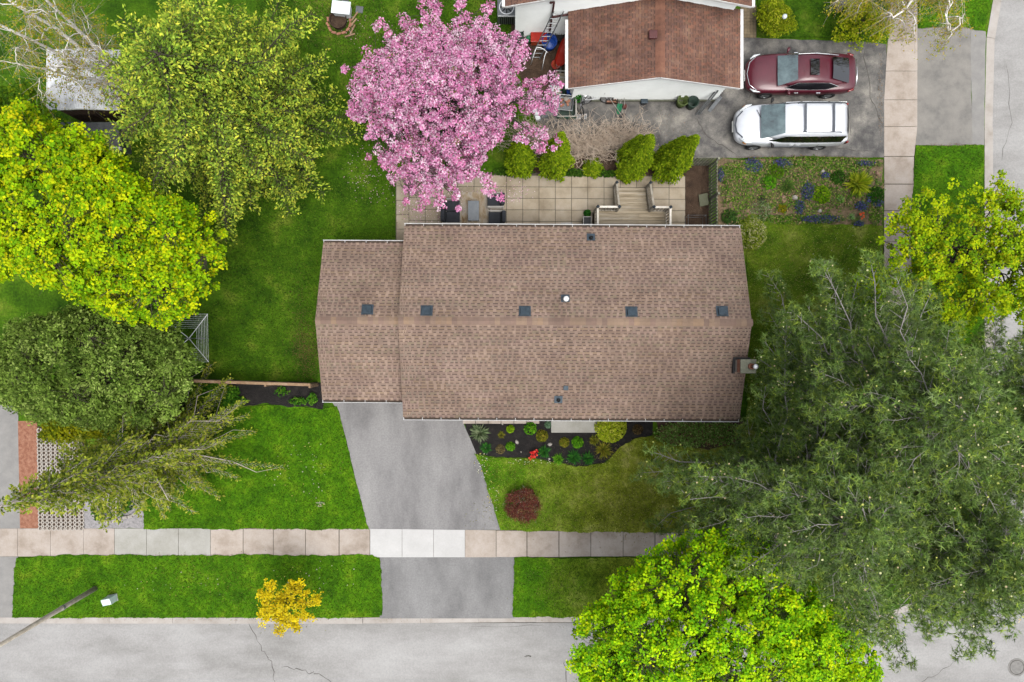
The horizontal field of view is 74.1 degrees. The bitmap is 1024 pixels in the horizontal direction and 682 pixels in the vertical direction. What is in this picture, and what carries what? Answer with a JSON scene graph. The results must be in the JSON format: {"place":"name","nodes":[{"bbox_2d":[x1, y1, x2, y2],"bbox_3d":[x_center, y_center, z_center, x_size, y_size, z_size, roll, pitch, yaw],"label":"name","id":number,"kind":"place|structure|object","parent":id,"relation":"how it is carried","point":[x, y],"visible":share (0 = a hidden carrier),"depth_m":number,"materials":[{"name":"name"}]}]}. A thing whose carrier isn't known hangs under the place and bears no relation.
{"place":"outdoors","nodes":[
{"label":"outdoors","id":0,"kind":"place"},
{"bbox_2d":[0,557,17,617],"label":"driveway","id":1,"kind":"structure","parent":0,"point":[7,565],"depth_m":30.99,"materials":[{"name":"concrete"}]},
{"bbox_2d":[0,405,19,528],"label":"driveway","id":2,"kind":"structure","parent":0,"point":[9,463],"depth_m":30.99,"materials":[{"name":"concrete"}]},
{"bbox_2d":[0,79,70,132],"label":"maple tree","id":3,"kind":"object","parent":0,"point":[10,91],"visible":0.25,"depth_m":26.46,"materials":[{"name":"green plant"}]},
{"bbox_2d":[58,122,131,153],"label":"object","id":4,"kind":"object","parent":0,"point":[98,126],"visible":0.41,"depth_m":29.93,"materials":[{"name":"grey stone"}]},
{"bbox_2d":[12,554,382,618],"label":"lawn","id":5,"kind":"structure","parent":0,"point":[204,568],"depth_m":30.96,"materials":[{"name":"plant"}]},
{"bbox_2d":[0,586,97,646],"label":"street lamp","id":6,"kind":"object","parent":5,"relation":"on","point":[52,613],"visible":1,"depth_m":27.86,"materials":[{"name":"metal"}]},
{"bbox_2d":[101,593,118,605],"bbox_3d":[-18.220,11.732,30.687,0.440,0.626,0.340,-12,90,0],"label":"utility box","id":7,"kind":"object","parent":5,"relation":"on","point":[109,599],"visible":1,"depth_m":30.52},
{"bbox_2d":[255,578,323,637],"bbox_3d":[-9.408,11.280,29.445,2.866,3.210,2.671,0,90,0],"label":"yellow sapling","id":8,"kind":"object","parent":5,"relation":"on","point":[281,615],"visible":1,"depth_m":28.46,"materials":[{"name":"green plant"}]},
{"bbox_2d":[142,405,368,529],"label":"lawn","id":9,"kind":"structure","parent":0,"point":[236,443],"depth_m":30.96,"materials":[{"name":"plant"}]},
{"bbox_2d":[0,361,286,532],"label":"weeping larch","id":10,"kind":"object","parent":9,"relation":"on","point":[139,462],"visible":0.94,"depth_m":25.64,"materials":[{"name":"green plant"}]},
{"bbox_2d":[118,388,235,441],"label":"hedge greens","id":11,"kind":"object","parent":9,"relation":"on","point":[213,411],"visible":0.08,"depth_m":30.54,"materials":[{"name":"green plant"}]},
{"bbox_2d":[137,233,870,594],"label":"daisies","id":12,"kind":"object","parent":9,"relation":"on","point":[477,471],"visible":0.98,"depth_m":30.93,"materials":[{"name":"white plant"}]},
{"bbox_2d":[0,528,794,556],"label":"sidewalk","id":13,"kind":"structure","parent":0,"point":[25,542],"depth_m":30.98,"materials":[{"name":"concrete"}]},
{"bbox_2d":[333,403,499,529],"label":"driveway","id":14,"kind":"structure","parent":0,"point":[416,474],"depth_m":30.99,"materials":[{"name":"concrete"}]},
{"bbox_2d":[380,557,514,617],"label":"driveway","id":15,"kind":"structure","parent":0,"point":[447,587],"depth_m":30.99,"materials":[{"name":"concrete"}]},
{"bbox_2d":[0,0,992,636],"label":"lawn","id":16,"kind":"structure","parent":0,"point":[20,298],"depth_m":31.00,"materials":[{"name":"plant"}]},
{"bbox_2d":[18,421,38,527],"bbox_3d":[-22.110,6.110,30.992,0.878,0.015,4.916,-1,90,0],"label":"brick paving strip","id":17,"kind":"object","parent":16,"relation":"on","point":[27,446],"visible":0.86,"depth_m":30.98,"materials":[{"name":"brick"}]},
{"bbox_2d":[36,426,84,530],"bbox_3d":[-20.623,6.286,30.970,2.181,0.058,4.767,0,90,0],"label":"paved strip","id":18,"kind":"object","parent":16,"relation":"on","point":[47,453],"visible":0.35,"depth_m":30.94,"materials":[{"name":"concrete"}]},
{"bbox_2d":[0,0,143,120],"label":"birch tree","id":19,"kind":"object","parent":16,"relation":"on","point":[87,40],"visible":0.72,"depth_m":24.75,"materials":[{"name":"white plant"}]},
{"bbox_2d":[37,404,125,447],"bbox_3d":[-17.400,3.292,28.890,4.043,4.321,1.806,-14,90,0],"label":"yellow shrub","id":20,"kind":"object","parent":16,"relation":"on","point":[50,432],"visible":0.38,"depth_m":27.22,"materials":[{"name":"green plant"}]},
{"bbox_2d":[46,48,145,121],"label":"garden shed","id":21,"kind":"structure","parent":16,"relation":"on","point":[75,107],"depth_m":28.81,"materials":[{"name":"grey metal"}]},
{"bbox_2d":[0,298,204,435],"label":"dark tree","id":22,"kind":"object","parent":16,"relation":"on","point":[29,389],"visible":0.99,"depth_m":24.99,"materials":[{"name":"green plant"}]},
{"bbox_2d":[84,499,143,527],"bbox_3d":[-18.159,7.445,30.990,2.854,0.019,2.268,0,90,0],"label":"gravel strip","id":23,"kind":"object","parent":16,"relation":"on","point":[132,522],"visible":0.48,"depth_m":30.98,"materials":[{"name":"gravel"}]},
{"bbox_2d":[88,488,136,520],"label":"bed greens","id":24,"kind":"object","parent":23,"relation":"on","point":[128,508],"visible":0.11,"depth_m":30.83,"materials":[{"name":"green plant"}]},
{"bbox_2d":[0,96,229,331],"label":"maple tree","id":25,"kind":"object","parent":16,"relation":"on","point":[99,186],"visible":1,"depth_m":22.66,"materials":[{"name":"green plant"}]},
{"bbox_2d":[174,314,208,361],"bbox_3d":[-14.035,-0.114,29.998,2.073,2.005,2.073,-1,90,0],"label":"clothes line","id":26,"kind":"object","parent":16,"relation":"on","point":[198,338],"visible":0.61,"depth_m":29.17,"materials":[{"name":"white metal"}]},
{"bbox_2d":[91,0,367,245],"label":"deciduous tree","id":27,"kind":"object","parent":16,"relation":"on","point":[197,85],"visible":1,"depth_m":24.48,"materials":[{"name":"green plant"}]},
{"bbox_2d":[192,379,318,387],"bbox_3d":[-11.832,1.868,30.345,6.000,1.310,0.200,2,90,0],"label":"board fence","id":28,"kind":"object","parent":16,"relation":"on","point":[271,383],"visible":0.84,"depth_m":29.69,"materials":[{"name":"wood"}]},
{"bbox_2d":[216,379,323,408],"bbox_3d":[-11.087,2.446,30.969,4.991,0.058,1.287,2,90,0],"label":"garden bed","id":29,"kind":"object","parent":16,"relation":"on","point":[256,394],"visible":0.65,"depth_m":30.94,"materials":[{"name":"soil"}]},
{"bbox_2d":[189,383,317,406],"bbox_3d":[-11.767,2.393,30.822,5.854,0.372,1.272,0,90,0],"label":"weed cover","id":30,"kind":"object","parent":29,"relation":"on","point":[230,398],"visible":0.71,"depth_m":30.75,"materials":[{"name":"green plant"}]},
{"bbox_2d":[331,0,351,18],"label":"storage tub","id":31,"kind":"object","parent":16,"relation":"on","point":[341,8],"visible":1,"depth_m":30.41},
{"bbox_2d":[326,12,357,37],"bbox_3d":[-7.763,-14.457,30.850,1.490,0.300,1.182,0,90,0],"label":"fire pit","id":32,"kind":"object","parent":16,"relation":"on","point":[338,22],"visible":0.94,"depth_m":30.84,"materials":[{"name":"stone"}]},
{"bbox_2d":[340,0,564,213],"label":"flowering tree","id":33,"kind":"object","parent":16,"relation":"on","point":[436,77],"visible":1,"depth_m":26.05,"materials":[{"name":"pink plant"}]},
{"bbox_2d":[497,0,514,23],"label":"air conditioner","id":34,"kind":"object","parent":16,"relation":"on","point":[505,15],"visible":0.59,"depth_m":30.20,"materials":[{"name":"white metal"}]},
{"bbox_2d":[503,134,538,179],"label":"cedar shrub","id":35,"kind":"object","parent":16,"relation":"on","point":[523,155],"visible":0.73,"depth_m":28.95,"materials":[{"name":"green plant"}]},
{"bbox_2d":[315,223,758,421],"bbox_3d":[0.825,-0.780,28.630,17.570,4.740,8.220,0,90,0],"label":"bungalow","id":36,"kind":"object","parent":16,"relation":"on","point":[535,322],"visible":1,"depth_m":27.67,"materials":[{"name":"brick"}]},
{"bbox_2d":[511,24,565,97],"bbox_3d":[1.363,-13.038,30.984,2.824,0.028,4.168,0,90,0],"label":"garden bed","id":37,"kind":"object","parent":16,"relation":"on","point":[534,69],"visible":0.17,"depth_m":30.97,"materials":[{"name":"soil"}]},
{"bbox_2d":[531,32,546,44],"bbox_3d":[1.212,-13.731,30.750,0.740,0.460,0.510,0,90,0],"label":"storage chest","id":38,"kind":"object","parent":37,"relation":"on","point":[535,37],"visible":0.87,"depth_m":30.52,"materials":[{"name":"red plastic"}]},
{"bbox_2d":[530,11,563,59],"bbox_3d":[1.499,-13.339,29.690,0.330,2.611,1.646,44,90,0],"label":"ladder","id":39,"kind":"object","parent":37,"relation":"on","point":[546,36],"visible":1,"depth_m":29.65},
{"bbox_2d":[542,33,556,51],"bbox_3d":[1.691,-13.502,30.745,0.710,0.470,0.699,0,90,0],"label":"blue tub","id":40,"kind":"object","parent":37,"relation":"on","point":[552,44],"visible":0.89,"depth_m":30.60,"materials":[{"name":"plastic"}]},
{"bbox_2d":[555,37,564,66],"bbox_3d":[2.284,-12.974,30.580,0.520,0.280,1.560,20,90,0],"label":"sled","id":41,"kind":"object","parent":37,"relation":"on","point":[560,58],"visible":0.75,"depth_m":30.66,"materials":[{"name":"red plastic"}]},
{"bbox_2d":[493,110,586,158],"bbox_3d":[1.150,-8.980,30.079,4.263,2.072,2.850,0,90,0],"label":"bare shrub","id":42,"kind":"object","parent":16,"relation":"on","point":[534,138],"visible":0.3,"depth_m":30.07,"materials":[{"name":"brown plant"}]},
{"bbox_2d":[465,420,652,466],"bbox_3d":[2.116,4.311,30.969,8.719,0.058,2.996,0,90,0],"label":"garden bed","id":43,"kind":"object","parent":16,"relation":"on","point":[527,444],"visible":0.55,"depth_m":30.94,"materials":[{"name":"soil"}]},
{"bbox_2d":[470,423,489,441],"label":"lavender plant","id":44,"kind":"object","parent":43,"relation":"on","point":[481,434],"visible":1,"depth_m":30.78,"materials":[{"name":"green plant"}]},
{"bbox_2d":[463,420,538,423],"bbox_3d":[-0.500,3.665,30.945,3.488,0.070,0.207,0,90,0],"label":"edging strip","id":45,"kind":"object","parent":43,"relation":"on","point":[492,422],"visible":0.64,"depth_m":30.91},
{"bbox_2d":[551,421,596,432],"bbox_3d":[2.829,3.512,30.885,2.098,0.110,1.317,0,90,0],"label":"doorstep","id":46,"kind":"object","parent":43,"relation":"on","point":[572,426],"visible":0.44,"depth_m":30.83,"materials":[{"name":"concrete"}]},
{"bbox_2d":[566,450,582,464],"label":"daylily","id":47,"kind":"object","parent":43,"relation":"on","point":[573,457],"visible":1,"depth_m":30.81,"materials":[{"name":"green plant"}]},
{"bbox_2d":[594,441,613,459],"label":"sprawling plant","id":48,"kind":"object","parent":43,"relation":"on","point":[602,449],"visible":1,"depth_m":30.78,"materials":[{"name":"green plant"}]},
{"bbox_2d":[594,421,626,442],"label":"golden shrub","id":49,"kind":"object","parent":43,"relation":"on","point":[609,433],"visible":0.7,"depth_m":30.41,"materials":[{"name":"yellow plant"}]},
{"bbox_2d":[533,152,674,175],"bbox_3d":[4.435,-8.087,30.979,7.002,0.038,1.238,0,90,0],"label":"garden bed","id":50,"kind":"object","parent":16,"relation":"on","point":[609,166],"visible":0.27,"depth_m":30.96,"materials":[{"name":"soil"}]},
{"bbox_2d":[491,167,615,177],"bbox_3d":[2.063,-7.671,30.854,6.026,0.309,0.504,0,90,0],"label":"weed cover","id":51,"kind":"object","parent":50,"relation":"on","point":[574,173],"visible":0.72,"depth_m":30.80,"materials":[{"name":"green plant"}]},
{"bbox_2d":[537,131,575,182],"bbox_3d":[1.936,-7.942,28.439,1.760,5.123,1.811,0,90,0],"label":"cedar shrub","id":52,"kind":"object","parent":50,"relation":"on","point":[560,155],"visible":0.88,"depth_m":28.57,"materials":[{"name":"green plant"}]},
{"bbox_2d":[582,157,604,179],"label":"cedar shrub","id":53,"kind":"object","parent":50,"relation":"on","point":[594,169],"visible":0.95,"depth_m":30.52,"materials":[{"name":"green plant"}]},
{"bbox_2d":[613,133,655,184],"bbox_3d":[5.465,-7.918,28.659,1.876,4.734,1.829,0,90,0],"label":"cedar shrub","id":54,"kind":"object","parent":50,"relation":"on","point":[635,158],"visible":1,"depth_m":28.77,"materials":[{"name":"green plant"}]},
{"bbox_2d":[650,134,699,184],"bbox_3d":[7.011,-7.833,28.450,1.776,5.102,1.840,0,90,0],"label":"cedar shrub","id":55,"kind":"object","parent":50,"relation":"on","point":[678,153],"visible":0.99,"depth_m":28.50,"materials":[{"name":"green plant"}]},
{"bbox_2d":[586,103,661,156],"bbox_3d":[5.024,-9.186,30.208,3.747,1.792,2.612,0,90,0],"label":"bare shrub","id":56,"kind":"object","parent":16,"relation":"on","point":[627,137],"visible":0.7,"depth_m":30.22,"materials":[{"name":"beige plant"}]},
{"bbox_2d":[502,0,754,101],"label":"neighbour house","id":57,"kind":"structure","parent":16,"relation":"on","point":[651,50],"depth_m":28.10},
{"bbox_2d":[684,160,709,224],"bbox_3d":[8.419,-6.565,30.974,1.274,0.048,3.455,0,90,0],"label":"garden bed","id":58,"kind":"object","parent":16,"relation":"on","point":[696,181],"visible":0.69,"depth_m":30.95,"materials":[{"name":"soil"}]},
{"bbox_2d":[652,416,745,449],"bbox_3d":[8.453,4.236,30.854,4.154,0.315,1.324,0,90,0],"label":"ground cover","id":59,"kind":"object","parent":16,"relation":"on","point":[709,431],"visible":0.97,"depth_m":30.79,"materials":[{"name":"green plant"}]},
{"bbox_2d":[692,157,719,224],"bbox_3d":[8.430,-6.482,30.290,1.300,1.420,3.165,0,90,0],"label":"picket fence","id":60,"kind":"object","parent":16,"relation":"on","point":[699,161],"visible":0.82,"depth_m":30.18,"materials":[{"name":"wood"}]},
{"bbox_2d":[565,520,885,681],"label":"maple tree","id":61,"kind":"object","parent":16,"relation":"on","point":[818,641],"visible":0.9,"depth_m":23.02,"materials":[{"name":"green plant"}]},
{"bbox_2d":[717,158,883,225],"bbox_3d":[13.189,-6.619,30.974,7.625,0.048,3.483,0,90,0],"label":"garden bed","id":62,"kind":"object","parent":16,"relation":"on","point":[832,211],"visible":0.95,"depth_m":30.95,"materials":[{"name":"plant"}]},
{"bbox_2d":[721,209,737,224],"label":"garden plant","id":63,"kind":"object","parent":62,"relation":"on","point":[725,219],"visible":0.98,"depth_m":30.78,"materials":[{"name":"green plant"}]},
{"bbox_2d":[761,175,776,189],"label":"garden plant","id":64,"kind":"object","parent":62,"relation":"on","point":[768,183],"visible":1,"depth_m":30.79,"materials":[{"name":"green plant"}]},
{"bbox_2d":[714,154,885,226],"bbox_3d":[13.145,-6.818,30.900,7.853,0.223,3.421,0,90,0],"label":"ground cover","id":65,"kind":"object","parent":62,"relation":"on","point":[736,167],"visible":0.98,"depth_m":30.88,"materials":[{"name":"green plant"}]},
{"bbox_2d":[718,157,882,225],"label":"hyacinth flowers","id":66,"kind":"object","parent":62,"relation":"on","point":[862,205],"visible":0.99,"depth_m":30.83,"materials":[{"name":"blue plant"}]},
{"bbox_2d":[812,185,830,203],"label":"garden plant","id":67,"kind":"object","parent":62,"relation":"on","point":[828,195],"visible":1,"depth_m":30.72,"materials":[{"name":"green plant"}]},
{"bbox_2d":[843,170,874,198],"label":"garden plant","id":68,"kind":"object","parent":62,"relation":"on","point":[863,180],"visible":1,"depth_m":30.66,"materials":[{"name":"green plant"}]},
{"bbox_2d":[867,185,884,202],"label":"garden plant","id":69,"kind":"object","parent":62,"relation":"on","point":[877,192],"visible":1,"depth_m":30.75,"materials":[{"name":"green plant"}]},
{"bbox_2d":[820,0,975,59],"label":"birch tree","id":70,"kind":"object","parent":16,"relation":"on","point":[902,7],"visible":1,"depth_m":25.27,"materials":[{"name":"white plant"}]},
{"bbox_2d":[867,169,1023,343],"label":"maple tree","id":71,"kind":"object","parent":16,"relation":"on","point":[1001,298],"visible":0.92,"depth_m":24.79,"materials":[{"name":"green plant"}]},
{"bbox_2d":[0,0,1023,681],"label":"road","id":72,"kind":"structure","parent":0,"point":[310,652],"depth_m":31.12,"materials":[{"name":"asphalt"}]},
{"bbox_2d":[0,0,1001,623],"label":"kerb","id":73,"kind":"structure","parent":72,"relation":"on","point":[994,16],"depth_m":30.99,"materials":[{"name":"concrete"}]},
{"bbox_2d":[1008,658,1023,675],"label":"manhole cover","id":74,"kind":"object","parent":72,"relation":"on","point":[1015,666],"visible":1,"depth_m":31.11,"materials":[{"name":"metal"}]},
{"bbox_2d":[396,172,684,239],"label":"patio","id":75,"kind":"structure","parent":0,"point":[572,199],"depth_m":30.96,"materials":[{"name":"concrete"}]},
{"bbox_2d":[341,10,534,222],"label":"fallen petals","id":76,"kind":"object","parent":75,"relation":"on","point":[415,193],"visible":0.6,"depth_m":30.95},
{"bbox_2d":[440,198,459,222],"bbox_3d":[-2.770,-5.841,30.534,0.840,0.812,1.140,0,90,0],"label":"patio sofa","id":77,"kind":"object","parent":75,"relation":"on","point":[449,214],"visible":0.66,"depth_m":30.54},
{"bbox_2d":[462,192,487,223],"bbox_3d":[-1.683,-6.037,30.945,1.220,0.011,1.537,0,90,0],"label":"patio rug","id":78,"kind":"object","parent":75,"relation":"on","point":[480,197],"visible":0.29,"depth_m":30.94,"materials":[{"name":"fabric"}]},
{"bbox_2d":[468,201,478,221],"bbox_3d":[-1.733,-5.874,30.740,0.500,0.400,0.900,0,90,0],"label":"coffee table","id":79,"kind":"object","parent":78,"relation":"on","point":[473,210],"visible":1,"depth_m":30.54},
{"bbox_2d":[487,192,504,208],"bbox_3d":[-0.715,-6.346,30.534,0.800,0.812,0.660,0,90,0],"label":"patio armchair","id":80,"kind":"object","parent":75,"relation":"on","point":[493,203],"visible":0.69,"depth_m":30.54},
{"bbox_2d":[488,210,505,223],"bbox_3d":[-0.667,-5.552,30.534,0.800,0.812,0.660,0,90,0],"label":"patio armchair","id":81,"kind":"object","parent":75,"relation":"on","point":[496,216],"visible":0.77,"depth_m":30.54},
{"bbox_2d":[592,181,672,224],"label":"back deck","id":82,"kind":"structure","parent":75,"relation":"on","point":[635,211],"depth_m":30.22,"materials":[{"name":"brown wood"}]},
{"bbox_2d":[475,426,746,532],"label":"lawn","id":83,"kind":"structure","parent":0,"point":[576,490],"depth_m":30.96,"materials":[{"name":"plant"}]},
{"bbox_2d":[503,486,542,525],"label":"red maple shrub","id":84,"kind":"object","parent":83,"relation":"on","point":[520,512],"visible":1,"depth_m":30.36,"materials":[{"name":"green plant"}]},
{"bbox_2d":[628,311,964,674],"bbox_3d":[11.507,5.963,25.049,11.935,11.902,11.640,44,90,0],"label":"pine tree","id":85,"kind":"object","parent":83,"relation":"on","point":[822,544],"visible":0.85,"depth_m":21.79,"materials":[{"name":"green plant"}]},
{"bbox_2d":[512,557,847,617],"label":"lawn","id":86,"kind":"structure","parent":0,"point":[545,578],"depth_m":30.95,"materials":[{"name":"plant"}]},
{"bbox_2d":[535,38,886,157],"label":"driveway","id":87,"kind":"structure","parent":0,"point":[713,128],"depth_m":30.99,"materials":[{"name":"asphalt"}]},
{"bbox_2d":[554,93,573,110],"bbox_3d":[2.343,-10.797,30.780,0.871,0.400,0.711,6,90,0],"label":"plastic tub","id":88,"kind":"object","parent":87,"relation":"on","point":[567,101],"visible":0.81,"depth_m":30.71,"materials":[{"name":"plastic"}]},
{"bbox_2d":[557,97,576,119],"bbox_3d":[2.490,-10.751,30.815,0.900,0.330,1.260,0,90,0],"label":"green trough","id":89,"kind":"object","parent":87,"relation":"on","point":[573,113],"visible":0.71,"depth_m":30.95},
{"bbox_2d":[545,106,635,169],"bbox_3d":[3.313,-8.931,30.069,4.506,1.883,2.821,0,90,0],"label":"bare shrub","id":90,"kind":"object","parent":87,"relation":"on","point":[591,149],"visible":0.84,"depth_m":30.14,"materials":[{"name":"brown plant"}]},
{"bbox_2d":[578,95,613,103],"bbox_3d":[3.799,-11.010,30.544,1.640,0.940,0.550,-4,70,0],"label":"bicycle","id":91,"kind":"object","parent":87,"relation":"on","point":[587,99],"visible":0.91,"depth_m":30.69,"materials":[{"name":"metal"}]},
{"bbox_2d":[686,96,698,109],"bbox_3d":[8.137,-10.738,30.680,0.524,0.600,0.524,0,90,0],"label":"garden bin","id":92,"kind":"object","parent":87,"relation":"on","point":[693,102],"visible":0.98,"depth_m":30.59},
{"bbox_2d":[695,90,721,114],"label":"leaning boards","id":93,"kind":"object","parent":87,"relation":"on","point":[715,103],"visible":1,"depth_m":30.59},
{"bbox_2d":[732,97,850,149],"bbox_3d":[12.417,-9.639,30.089,5.019,1.795,2.235,0,90,0],"label":"parked van","id":94,"kind":"object","parent":87,"relation":"on","point":[816,125],"visible":1,"depth_m":29.52,"materials":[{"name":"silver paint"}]},
{"bbox_2d":[743,47,857,98],"bbox_3d":[12.892,-11.948,30.247,4.916,1.480,2.115,0,90,0],"label":"parked car","id":95,"kind":"object","parent":87,"relation":"on","point":[826,75],"visible":1,"depth_m":29.99,"materials":[{"name":"red paint"}]},
{"bbox_2d":[740,5,755,37],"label":"path","id":96,"kind":"structure","parent":0,"point":[749,24],"depth_m":30.96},
{"bbox_2d":[746,213,882,528],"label":"lawn","id":97,"kind":"structure","parent":0,"point":[842,249],"depth_m":30.95,"materials":[{"name":"plant"}]},
{"bbox_2d":[737,217,767,250],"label":"variegated shrub","id":98,"kind":"object","parent":97,"relation":"on","point":[759,232],"visible":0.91,"depth_m":30.27,"materials":[{"name":"green plant"}]},
{"bbox_2d":[836,259,892,310],"bbox_3d":[14.805,-2.267,29.054,2.101,3.993,1.810,-40,90,0],"label":"maple sapling","id":99,"kind":"object","parent":97,"relation":"on","point":[877,286],"visible":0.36,"depth_m":27.92,"materials":[{"name":"green plant"}]},
{"bbox_2d":[744,247,1023,573],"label":"pine tree","id":100,"kind":"object","parent":97,"relation":"on","point":[948,405],"visible":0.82,"depth_m":21.17,"materials":[{"name":"green plant"}]},
{"bbox_2d":[778,436,1023,663],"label":"pine tree","id":101,"kind":"object","parent":97,"relation":"on","point":[958,558],"visible":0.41,"depth_m":21.06,"materials":[{"name":"green plant"}]},
{"bbox_2d":[756,0,888,40],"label":"lawn","id":102,"kind":"structure","parent":0,"point":[811,22],"depth_m":30.95,"materials":[{"name":"plant"}]},
{"bbox_2d":[752,0,797,37],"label":"round shrub","id":103,"kind":"object","parent":102,"relation":"on","point":[771,18],"visible":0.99,"depth_m":29.98,"materials":[{"name":"green plant"}]},
{"bbox_2d":[831,0,894,50],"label":"loose shrub","id":104,"kind":"object","parent":102,"relation":"on","point":[854,29],"visible":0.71,"depth_m":29.52,"materials":[{"name":"green plant"}]},
{"bbox_2d":[884,0,916,362],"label":"sidewalk","id":105,"kind":"structure","parent":0,"point":[900,113],"depth_m":30.98,"materials":[{"name":"concrete"}]},
{"bbox_2d":[867,304,1023,515],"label":"pine tree","id":106,"kind":"object","parent":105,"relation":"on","point":[1013,383],"visible":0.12,"depth_m":23.30,"materials":[{"name":"plant"}]},
{"bbox_2d":[915,27,971,145],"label":"driveway","id":107,"kind":"structure","parent":0,"point":[944,107],"depth_m":30.99,"materials":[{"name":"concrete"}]},
{"bbox_2d":[911,144,983,362],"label":"lawn","id":108,"kind":"structure","parent":0,"point":[938,156],"depth_m":30.95,"materials":[{"name":"plant"}]},
{"bbox_2d":[918,0,989,30],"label":"lawn","id":109,"kind":"structure","parent":0,"point":[981,24],"depth_m":30.95,"materials":[{"name":"plant"}]},
{"bbox_2d":[971,30,985,144],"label":"driveway","id":110,"kind":"structure","parent":0,"point":[978,43],"depth_m":30.99,"materials":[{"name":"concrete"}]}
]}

